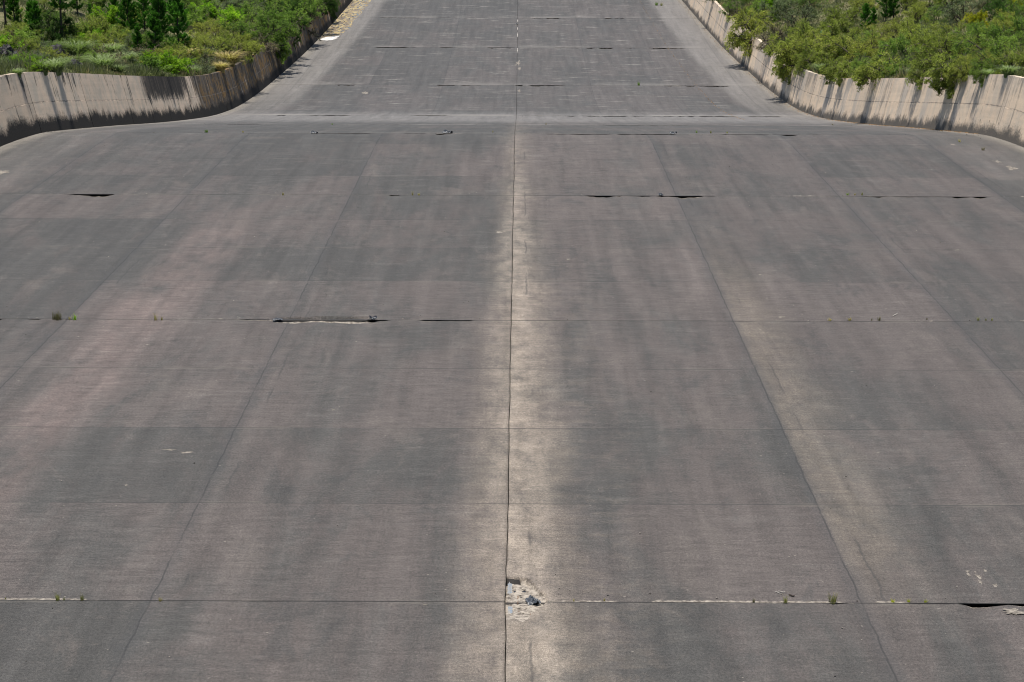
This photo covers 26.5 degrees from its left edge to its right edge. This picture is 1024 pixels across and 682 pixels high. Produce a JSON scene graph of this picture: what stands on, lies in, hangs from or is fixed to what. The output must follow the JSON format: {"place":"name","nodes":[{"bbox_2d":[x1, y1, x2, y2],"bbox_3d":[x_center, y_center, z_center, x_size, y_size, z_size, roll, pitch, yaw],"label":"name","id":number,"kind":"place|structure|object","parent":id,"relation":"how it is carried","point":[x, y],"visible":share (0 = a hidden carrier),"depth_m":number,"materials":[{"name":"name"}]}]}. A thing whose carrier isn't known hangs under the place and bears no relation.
{"place":"outdoors","nodes":[
{"label":"outdoors","id":0,"kind":"place"},
{"bbox_2d":[0,0,298,74],"bbox_3d":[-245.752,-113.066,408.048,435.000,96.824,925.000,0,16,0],"label":"hillside","id":1,"kind":"structure","parent":0,"point":[2,16],"depth_m":310.74,"materials":[{"name":"plant"}]},
{"bbox_2d":[0,43,18,58],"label":"rock outcrop","id":2,"kind":"object","parent":1,"relation":"on","point":[6,48],"visible":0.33,"depth_m":173.78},
{"bbox_2d":[5,0,23,24],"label":"pine tree","id":3,"kind":"object","parent":1,"relation":"on","point":[10,8],"visible":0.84,"depth_m":294.01,"materials":[{"name":"green plant"}]},
{"bbox_2d":[0,18,30,38],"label":"shrub","id":4,"kind":"object","parent":1,"relation":"on","point":[12,28],"visible":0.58,"depth_m":278.67,"materials":[{"name":"green plant"}]},
{"bbox_2d":[0,32,30,50],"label":"shrub","id":5,"kind":"object","parent":1,"relation":"on","point":[5,40],"visible":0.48,"depth_m":246.95,"materials":[{"name":"green plant"}]},
{"bbox_2d":[0,35,49,51],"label":"shrub","id":6,"kind":"object","parent":1,"relation":"on","point":[29,40],"visible":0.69,"depth_m":247.88,"materials":[{"name":"green plant"}]},
{"bbox_2d":[9,25,42,43],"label":"shrub","id":7,"kind":"object","parent":1,"relation":"on","point":[25,34],"visible":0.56,"depth_m":267.21,"materials":[{"name":"green plant"}]},
{"bbox_2d":[2,49,52,71],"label":"shrub","id":8,"kind":"object","parent":1,"relation":"on","point":[16,56],"visible":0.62,"depth_m":168.50,"materials":[{"name":"green plant"}]},
{"bbox_2d":[26,0,43,38],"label":"pine tree","id":9,"kind":"object","parent":1,"relation":"on","point":[34,9],"visible":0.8,"depth_m":278.90,"materials":[{"name":"green plant"}]},
{"bbox_2d":[22,33,74,49],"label":"shrub","id":10,"kind":"object","parent":1,"relation":"on","point":[46,44],"visible":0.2,"depth_m":266.92,"materials":[{"name":"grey plant"}]},
{"bbox_2d":[27,3,78,44],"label":"tree","id":11,"kind":"object","parent":1,"relation":"on","point":[73,29],"visible":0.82,"depth_m":278.45,"materials":[{"name":"green plant"}]},
{"bbox_2d":[40,46,71,59],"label":"shrub","id":12,"kind":"object","parent":1,"relation":"on","point":[51,51],"visible":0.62,"depth_m":221.75,"materials":[{"name":"green plant"}]},
{"bbox_2d":[40,57,72,75],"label":"grass tussock","id":13,"kind":"object","parent":1,"relation":"on","point":[58,68],"depth_m":173.91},
{"bbox_2d":[47,0,73,33],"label":"pine tree","id":14,"kind":"object","parent":1,"relation":"on","point":[61,5],"visible":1,"depth_m":278.18,"materials":[{"name":"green plant"}]},
{"bbox_2d":[47,35,95,58],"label":"shrub","id":15,"kind":"object","parent":1,"relation":"on","point":[76,39],"visible":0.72,"depth_m":237.27,"materials":[{"name":"green plant"}]},
{"bbox_2d":[59,40,99,56],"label":"grass tussock","id":16,"kind":"object","parent":1,"relation":"on","point":[73,47],"depth_m":236.41,"materials":[{"name":"plant"}]},
{"bbox_2d":[64,14,132,38],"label":"shrub","id":17,"kind":"object","parent":1,"relation":"on","point":[97,25],"visible":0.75,"depth_m":282.41,"materials":[{"name":"green plant"}]},
{"bbox_2d":[79,54,124,72],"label":"grass tussock","id":18,"kind":"object","parent":1,"relation":"on","point":[105,61],"depth_m":206.43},
{"bbox_2d":[89,5,118,27],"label":"shrub","id":19,"kind":"object","parent":1,"relation":"on","point":[110,14],"visible":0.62,"depth_m":297.01,"materials":[{"name":"green plant"}]},
{"bbox_2d":[82,32,134,53],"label":"shrub","id":20,"kind":"object","parent":1,"relation":"on","point":[103,40],"visible":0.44,"depth_m":272.26,"materials":[{"name":"green plant"}]},
{"bbox_2d":[85,25,131,46],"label":"shrub","id":21,"kind":"object","parent":1,"relation":"on","point":[123,35],"visible":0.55,"depth_m":279.54,"materials":[{"name":"green plant"}]},
{"bbox_2d":[115,0,140,33],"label":"pine tree","id":22,"kind":"object","parent":1,"relation":"on","point":[130,22],"visible":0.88,"depth_m":283.26,"materials":[{"name":"green plant"}]},
{"bbox_2d":[131,23,144,49],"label":"pine tree","id":23,"kind":"object","parent":1,"relation":"on","point":[137,39],"visible":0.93,"depth_m":269.96,"materials":[{"name":"green plant"}]},
{"bbox_2d":[135,0,152,30],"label":"pine tree","id":24,"kind":"object","parent":1,"relation":"on","point":[144,5],"visible":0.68,"depth_m":300.44,"materials":[{"name":"green plant"}]},
{"bbox_2d":[0,0,292,76],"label":"undergrowth","id":25,"kind":"object","parent":1,"relation":"on","point":[86,68],"visible":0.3,"depth_m":229.89,"materials":[{"name":"plant"}]},
{"bbox_2d":[136,53,172,70],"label":"shrub","id":26,"kind":"object","parent":1,"relation":"on","point":[150,62],"visible":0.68,"depth_m":224.94,"materials":[{"name":"green plant"}]},
{"bbox_2d":[147,10,163,50],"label":"pine tree","id":27,"kind":"object","parent":1,"relation":"on","point":[154,25],"visible":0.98,"depth_m":271.12,"materials":[{"name":"green plant"}]},
{"bbox_2d":[146,0,172,45],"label":"pine tree","id":28,"kind":"object","parent":1,"relation":"on","point":[161,9],"visible":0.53,"depth_m":283.62,"materials":[{"name":"green plant"}]},
{"bbox_2d":[143,48,184,73],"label":"shrub","id":29,"kind":"object","parent":1,"relation":"on","point":[170,59],"visible":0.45,"depth_m":239.35,"materials":[{"name":"green plant"}]},
{"bbox_2d":[165,0,189,48],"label":"pine tree","id":30,"kind":"object","parent":1,"relation":"on","point":[176,10],"visible":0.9,"depth_m":273.70,"materials":[{"name":"green plant"}]},
{"bbox_2d":[162,54,195,74],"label":"shrub","id":31,"kind":"object","parent":1,"relation":"on","point":[189,62],"visible":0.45,"depth_m":242.01,"materials":[{"name":"green plant"}]},
{"bbox_2d":[156,38,203,63],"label":"shrub","id":32,"kind":"object","parent":1,"relation":"on","point":[179,54],"visible":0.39,"depth_m":268.84,"materials":[{"name":"green plant"}]},
{"bbox_2d":[165,2,211,28],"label":"shrub","id":33,"kind":"object","parent":1,"relation":"on","point":[193,11],"visible":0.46,"depth_m":312.68,"materials":[{"name":"green plant"}]},
{"bbox_2d":[173,29,223,49],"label":"shrub","id":34,"kind":"object","parent":1,"relation":"on","point":[199,41],"visible":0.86,"depth_m":274.70,"materials":[{"name":"green plant"}]},
{"bbox_2d":[187,1,218,25],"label":"shrub","id":35,"kind":"object","parent":1,"relation":"on","point":[211,14],"visible":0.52,"depth_m":316.17,"materials":[{"name":"green plant"}]},
{"bbox_2d":[191,15,241,41],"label":"shrub","id":36,"kind":"object","parent":1,"relation":"on","point":[200,27],"visible":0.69,"depth_m":302.46,"materials":[{"name":"green plant"}]},
{"bbox_2d":[204,26,248,52],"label":"shrub","id":37,"kind":"object","parent":1,"relation":"on","point":[222,42],"visible":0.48,"depth_m":291.44,"materials":[{"name":"green plant"}]},
{"bbox_2d":[208,50,246,66],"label":"grass tussock","id":38,"kind":"object","parent":1,"relation":"on","point":[233,57],"depth_m":270.91,"materials":[{"name":"plant"}]},
{"bbox_2d":[216,4,247,26],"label":"shrub","id":39,"kind":"object","parent":1,"relation":"on","point":[233,14],"visible":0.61,"depth_m":313.37,"materials":[{"name":"green plant"}]},
{"bbox_2d":[212,4,261,34],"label":"bush","id":40,"kind":"object","parent":1,"relation":"on","point":[244,19],"visible":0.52,"depth_m":305.11,"materials":[{"name":"green plant"}]},
{"bbox_2d":[210,0,266,15],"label":"shrub","id":41,"kind":"object","parent":1,"relation":"on","point":[233,2],"visible":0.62,"depth_m":321.71,"materials":[{"name":"green plant"}]},
{"bbox_2d":[231,32,265,63],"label":"shrub","id":42,"kind":"object","parent":1,"relation":"on","point":[249,48],"visible":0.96,"depth_m":282.23,"materials":[{"name":"green plant"}]},
{"bbox_2d":[228,1,270,27],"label":"shrub","id":43,"kind":"object","parent":1,"relation":"on","point":[246,9],"visible":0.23,"depth_m":316.72,"materials":[{"name":"green plant"}]},
{"bbox_2d":[213,14,290,46],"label":"shrub","id":44,"kind":"object","parent":1,"relation":"on","point":[243,27],"visible":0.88,"depth_m":300.39,"materials":[{"name":"green plant"}]},
{"bbox_2d":[252,32,279,54],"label":"shrub","id":45,"kind":"object","parent":1,"relation":"on","point":[269,47],"visible":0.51,"depth_m":297.54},
{"bbox_2d":[256,16,299,64],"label":"shrub","id":46,"kind":"object","parent":1,"relation":"on","point":[284,48],"visible":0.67,"depth_m":305.16,"materials":[{"name":"green plant"}]},
{"bbox_2d":[257,0,308,48],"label":"tree","id":47,"kind":"object","parent":1,"relation":"on","point":[300,26],"visible":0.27,"depth_m":321.30,"materials":[{"name":"green plant"}]},
{"bbox_2d":[256,0,311,38],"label":"bush","id":48,"kind":"object","parent":1,"relation":"on","point":[278,16],"visible":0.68,"depth_m":312.83,"materials":[{"name":"green plant"}]},
{"bbox_2d":[266,0,327,25],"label":"shrub","id":49,"kind":"object","parent":1,"relation":"on","point":[311,9],"visible":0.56,"depth_m":336.00,"materials":[{"name":"green plant"}]},
{"bbox_2d":[321,0,370,36],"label":"gravel","id":50,"kind":"structure","parent":0,"point":[350,13],"depth_m":371.55,"materials":[{"name":"gravel"}]},
{"bbox_2d":[505,24,517,681],"bbox_3d":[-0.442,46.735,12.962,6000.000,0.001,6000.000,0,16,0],"label":"ground","id":51,"kind":"structure","parent":0,"point":[508,464],"depth_m":146.83,"materials":[{"name":"concrete"}]},
{"bbox_2d":[0,0,1023,681],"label":"spillway floor","id":52,"kind":"structure","parent":0,"point":[692,486],"depth_m":87.46,"materials":[{"name":"concrete"}]},
{"bbox_2d":[0,0,352,146],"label":"retaining wall","id":53,"kind":"structure","parent":52,"relation":"on","point":[32,103],"depth_m":203.47,"materials":[{"name":"concrete"}]},
{"bbox_2d":[0,24,1023,614],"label":"worn concrete","id":54,"kind":"object","parent":52,"relation":"on","point":[1014,610],"visible":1,"depth_m":72.43,"materials":[{"name":"concrete"}]},
{"bbox_2d":[18,16,1018,661],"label":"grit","id":55,"kind":"object","parent":52,"relation":"on","point":[556,218],"visible":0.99,"depth_m":117.72,"materials":[{"name":"stone"}]},
{"bbox_2d":[640,1,975,133],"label":"leaf litter","id":56,"kind":"object","parent":52,"relation":"on","point":[798,109],"visible":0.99,"depth_m":252.92,"materials":[{"name":"brown plant"}]},
{"bbox_2d":[682,0,1023,146],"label":"retaining wall","id":57,"kind":"structure","parent":52,"relation":"on","point":[993,106],"depth_m":208.00,"materials":[{"name":"concrete"}]},
{"bbox_2d":[722,0,1021,64],"bbox_3d":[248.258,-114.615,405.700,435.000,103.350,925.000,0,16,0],"label":"hillside","id":58,"kind":"structure","parent":0,"point":[830,5],"depth_m":305.72,"materials":[{"name":"plant"}]},
{"bbox_2d":[723,7,776,59],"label":"shrub","id":59,"kind":"object","parent":58,"relation":"on","point":[743,39],"visible":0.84,"depth_m":313.13,"materials":[{"name":"green plant"}]},
{"bbox_2d":[754,30,774,53],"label":"shrub","id":60,"kind":"object","parent":58,"relation":"on","point":[760,45],"visible":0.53,"depth_m":296.45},
{"bbox_2d":[745,0,785,25],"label":"shrub","id":61,"kind":"object","parent":58,"relation":"on","point":[755,5],"visible":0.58,"depth_m":323.99,"materials":[{"name":"green plant"}]},
{"bbox_2d":[761,23,790,43],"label":"shrub","id":62,"kind":"object","parent":58,"relation":"on","point":[780,32],"visible":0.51,"depth_m":303.81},
{"bbox_2d":[757,0,800,17],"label":"shrub","id":63,"kind":"object","parent":58,"relation":"on","point":[779,4],"visible":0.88,"depth_m":323.57,"materials":[{"name":"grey plant"}]},
{"bbox_2d":[763,34,812,84],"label":"shrub","id":64,"kind":"object","parent":58,"relation":"on","point":[776,60],"visible":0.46,"depth_m":276.74,"materials":[{"name":"green plant"}]},
{"bbox_2d":[775,3,821,27],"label":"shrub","id":65,"kind":"object","parent":58,"relation":"on","point":[791,19],"visible":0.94,"depth_m":310.22,"materials":[{"name":"green plant"}]},
{"bbox_2d":[765,26,836,81],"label":"shrub","id":66,"kind":"object","parent":58,"relation":"on","point":[788,49],"visible":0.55,"depth_m":273.39,"materials":[{"name":"green plant"}]},
{"bbox_2d":[793,48,827,78],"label":"shrub","id":67,"kind":"object","parent":58,"relation":"on","point":[804,59],"visible":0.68,"depth_m":267.83,"materials":[{"name":"green plant"}]},
{"bbox_2d":[781,16,849,40],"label":"shrub","id":68,"kind":"object","parent":58,"relation":"on","point":[803,26],"visible":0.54,"depth_m":287.06,"materials":[{"name":"green plant"}]},
{"bbox_2d":[785,29,855,58],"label":"shrub","id":69,"kind":"object","parent":58,"relation":"on","point":[812,38],"visible":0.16,"depth_m":279.56,"materials":[{"name":"green plant"}]},
{"bbox_2d":[794,29,864,63],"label":"shrub","id":70,"kind":"object","parent":58,"relation":"on","point":[842,52],"visible":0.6,"depth_m":271.15,"materials":[{"name":"green plant"}]},
{"bbox_2d":[795,12,868,38],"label":"shrub","id":71,"kind":"object","parent":58,"relation":"on","point":[835,27],"visible":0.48,"depth_m":288.00,"materials":[{"name":"green plant"}]},
{"bbox_2d":[819,53,855,84],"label":"shrub","id":72,"kind":"object","parent":58,"relation":"on","point":[829,77],"visible":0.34,"depth_m":245.72,"materials":[{"name":"green plant"}]},
{"bbox_2d":[826,58,857,86],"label":"shrub","id":73,"kind":"object","parent":58,"relation":"on","point":[840,74],"visible":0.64,"depth_m":239.32,"materials":[{"name":"green plant"}]},
{"bbox_2d":[820,0,870,26],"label":"shrub","id":74,"kind":"object","parent":58,"relation":"on","point":[836,12],"visible":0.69,"depth_m":306.48,"materials":[{"name":"green plant"}]},
{"bbox_2d":[816,29,896,63],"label":"shrub","id":75,"kind":"object","parent":58,"relation":"on","point":[860,47],"visible":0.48,"depth_m":267.59,"materials":[{"name":"green plant"}]},
{"bbox_2d":[848,0,880,11],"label":"shrub","id":76,"kind":"object","parent":58,"relation":"on","point":[856,2],"visible":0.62,"depth_m":309.67,"materials":[{"name":"green plant"}]},
{"bbox_2d":[860,3,872,30],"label":"pine tree","id":77,"kind":"object","parent":58,"relation":"on","point":[866,11],"visible":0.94,"depth_m":291.70,"materials":[{"name":"green plant"}]},
{"bbox_2d":[716,0,1023,77],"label":"undergrowth","id":78,"kind":"object","parent":58,"relation":"on","point":[903,73],"visible":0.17,"depth_m":293.34,"materials":[{"name":"plant"}]},
{"bbox_2d":[848,51,903,92],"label":"shrub","id":79,"kind":"object","parent":58,"relation":"on","point":[863,74],"visible":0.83,"depth_m":218.81,"materials":[{"name":"green plant"}]},
{"bbox_2d":[859,21,898,58],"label":"shrub","id":80,"kind":"object","parent":58,"relation":"on","point":[873,33],"visible":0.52,"depth_m":263.86,"materials":[{"name":"green plant"}]},
{"bbox_2d":[875,0,892,21],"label":"pine tree","id":81,"kind":"object","parent":58,"relation":"on","point":[883,5],"visible":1,"depth_m":297.53,"materials":[{"name":"green plant"}]},
{"bbox_2d":[853,30,922,62],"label":"shrub","id":82,"kind":"object","parent":58,"relation":"on","point":[893,45],"visible":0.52,"depth_m":242.78,"materials":[{"name":"green plant"}]},
{"bbox_2d":[875,13,915,37],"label":"shrub","id":83,"kind":"object","parent":58,"relation":"on","point":[887,27],"visible":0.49,"depth_m":272.61,"materials":[{"name":"green plant"}]},
{"bbox_2d":[885,51,914,72],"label":"shrub","id":84,"kind":"object","parent":58,"relation":"on","point":[896,67],"visible":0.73,"depth_m":217.82,"materials":[{"name":"green plant"}]},
{"bbox_2d":[901,2,929,21],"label":"shrub","id":85,"kind":"object","parent":58,"relation":"on","point":[918,11],"visible":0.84,"depth_m":291.47,"materials":[{"name":"green plant"}]},
{"bbox_2d":[905,53,934,89],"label":"shrub","id":86,"kind":"object","parent":58,"relation":"on","point":[915,77],"visible":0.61,"depth_m":197.56,"materials":[{"name":"green plant"}]},
{"bbox_2d":[896,16,944,47],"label":"shrub","id":87,"kind":"object","parent":58,"relation":"on","point":[934,28],"visible":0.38,"depth_m":265.23,"materials":[{"name":"green plant"}]},
{"bbox_2d":[899,25,950,49],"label":"shrub","id":88,"kind":"object","parent":58,"relation":"on","point":[926,35],"visible":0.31,"depth_m":255.75,"materials":[{"name":"green plant"}]},
{"bbox_2d":[919,3,949,24],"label":"shrub","id":89,"kind":"object","parent":58,"relation":"on","point":[937,12],"visible":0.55,"depth_m":283.50,"materials":[{"name":"green plant"}]},
{"bbox_2d":[913,46,979,98],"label":"shrub","id":90,"kind":"object","parent":58,"relation":"on","point":[938,72],"visible":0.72,"depth_m":181.49,"materials":[{"name":"green plant"}]},
{"bbox_2d":[905,28,988,59],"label":"shrub","id":91,"kind":"object","parent":58,"relation":"on","point":[921,41],"visible":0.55,"depth_m":223.98,"materials":[{"name":"green plant"}]},
{"bbox_2d":[931,0,989,25],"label":"tree","id":92,"kind":"object","parent":58,"relation":"on","point":[952,15],"visible":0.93,"depth_m":280.35,"materials":[{"name":"green plant"}]},
{"bbox_2d":[944,55,976,85],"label":"shrub","id":93,"kind":"object","parent":58,"relation":"on","point":[961,72],"visible":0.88,"depth_m":176.92,"materials":[{"name":"green plant"}]},
{"bbox_2d":[933,26,989,58],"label":"shrub","id":94,"kind":"object","parent":58,"relation":"on","point":[951,51],"visible":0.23,"depth_m":221.56,"materials":[{"name":"green plant"}]},
{"bbox_2d":[951,45,994,69],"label":"shrub","id":95,"kind":"object","parent":58,"relation":"on","point":[976,55],"visible":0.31,"depth_m":177.71,"materials":[{"name":"green plant"}]},
{"bbox_2d":[953,21,992,37],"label":"shrub","id":96,"kind":"object","parent":58,"relation":"on","point":[971,25],"visible":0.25,"depth_m":246.98,"materials":[{"name":"green plant"}]},
{"bbox_2d":[960,10,989,27],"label":"shrub","id":97,"kind":"object","parent":58,"relation":"on","point":[979,17],"visible":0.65,"depth_m":259.99,"materials":[{"name":"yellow plant"}]},
{"bbox_2d":[968,58,993,87],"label":"shrub","id":98,"kind":"object","parent":58,"relation":"on","point":[976,71],"visible":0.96,"depth_m":169.70,"materials":[{"name":"green plant"}]},
{"bbox_2d":[948,24,1023,59],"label":"shrub","id":99,"kind":"object","parent":58,"relation":"on","point":[999,44],"visible":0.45,"depth_m":189.26,"materials":[{"name":"green plant"}]},
{"bbox_2d":[968,44,1013,74],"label":"bush","id":100,"kind":"object","parent":58,"relation":"on","point":[987,59],"visible":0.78,"depth_m":169.73,"materials":[{"name":"green plant"}]},
{"bbox_2d":[959,15,1023,47],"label":"shrub","id":101,"kind":"object","parent":58,"relation":"on","point":[995,31],"visible":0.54,"depth_m":209.69,"materials":[{"name":"green plant"}]},
{"bbox_2d":[980,0,1019,23],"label":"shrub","id":102,"kind":"object","parent":58,"relation":"on","point":[997,5],"visible":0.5,"depth_m":262.32,"materials":[{"name":"green plant"}]},
{"bbox_2d":[984,9,1021,38],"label":"shrub","id":103,"kind":"object","parent":58,"relation":"on","point":[1005,22],"visible":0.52,"depth_m":244.20,"materials":[{"name":"green plant"}]},
{"bbox_2d":[987,12,1023,37],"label":"shrub","id":104,"kind":"object","parent":58,"relation":"on","point":[1002,17],"visible":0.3,"depth_m":244.09,"materials":[{"name":"green plant"}]},
{"bbox_2d":[993,42,1023,73],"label":"shrub","id":105,"kind":"object","parent":58,"relation":"on","point":[1019,59],"visible":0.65,"depth_m":167.85,"materials":[{"name":"green plant"}]},
{"bbox_2d":[997,65,1021,77],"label":"grass tussock","id":106,"kind":"object","parent":58,"relation":"on","point":[1007,70],"depth_m":163.19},
{"bbox_2d":[1000,0,1023,16],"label":"shrub","id":107,"kind":"object","parent":58,"relation":"on","point":[1017,7],"visible":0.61,"depth_m":264.13,"materials":[{"name":"green plant"}]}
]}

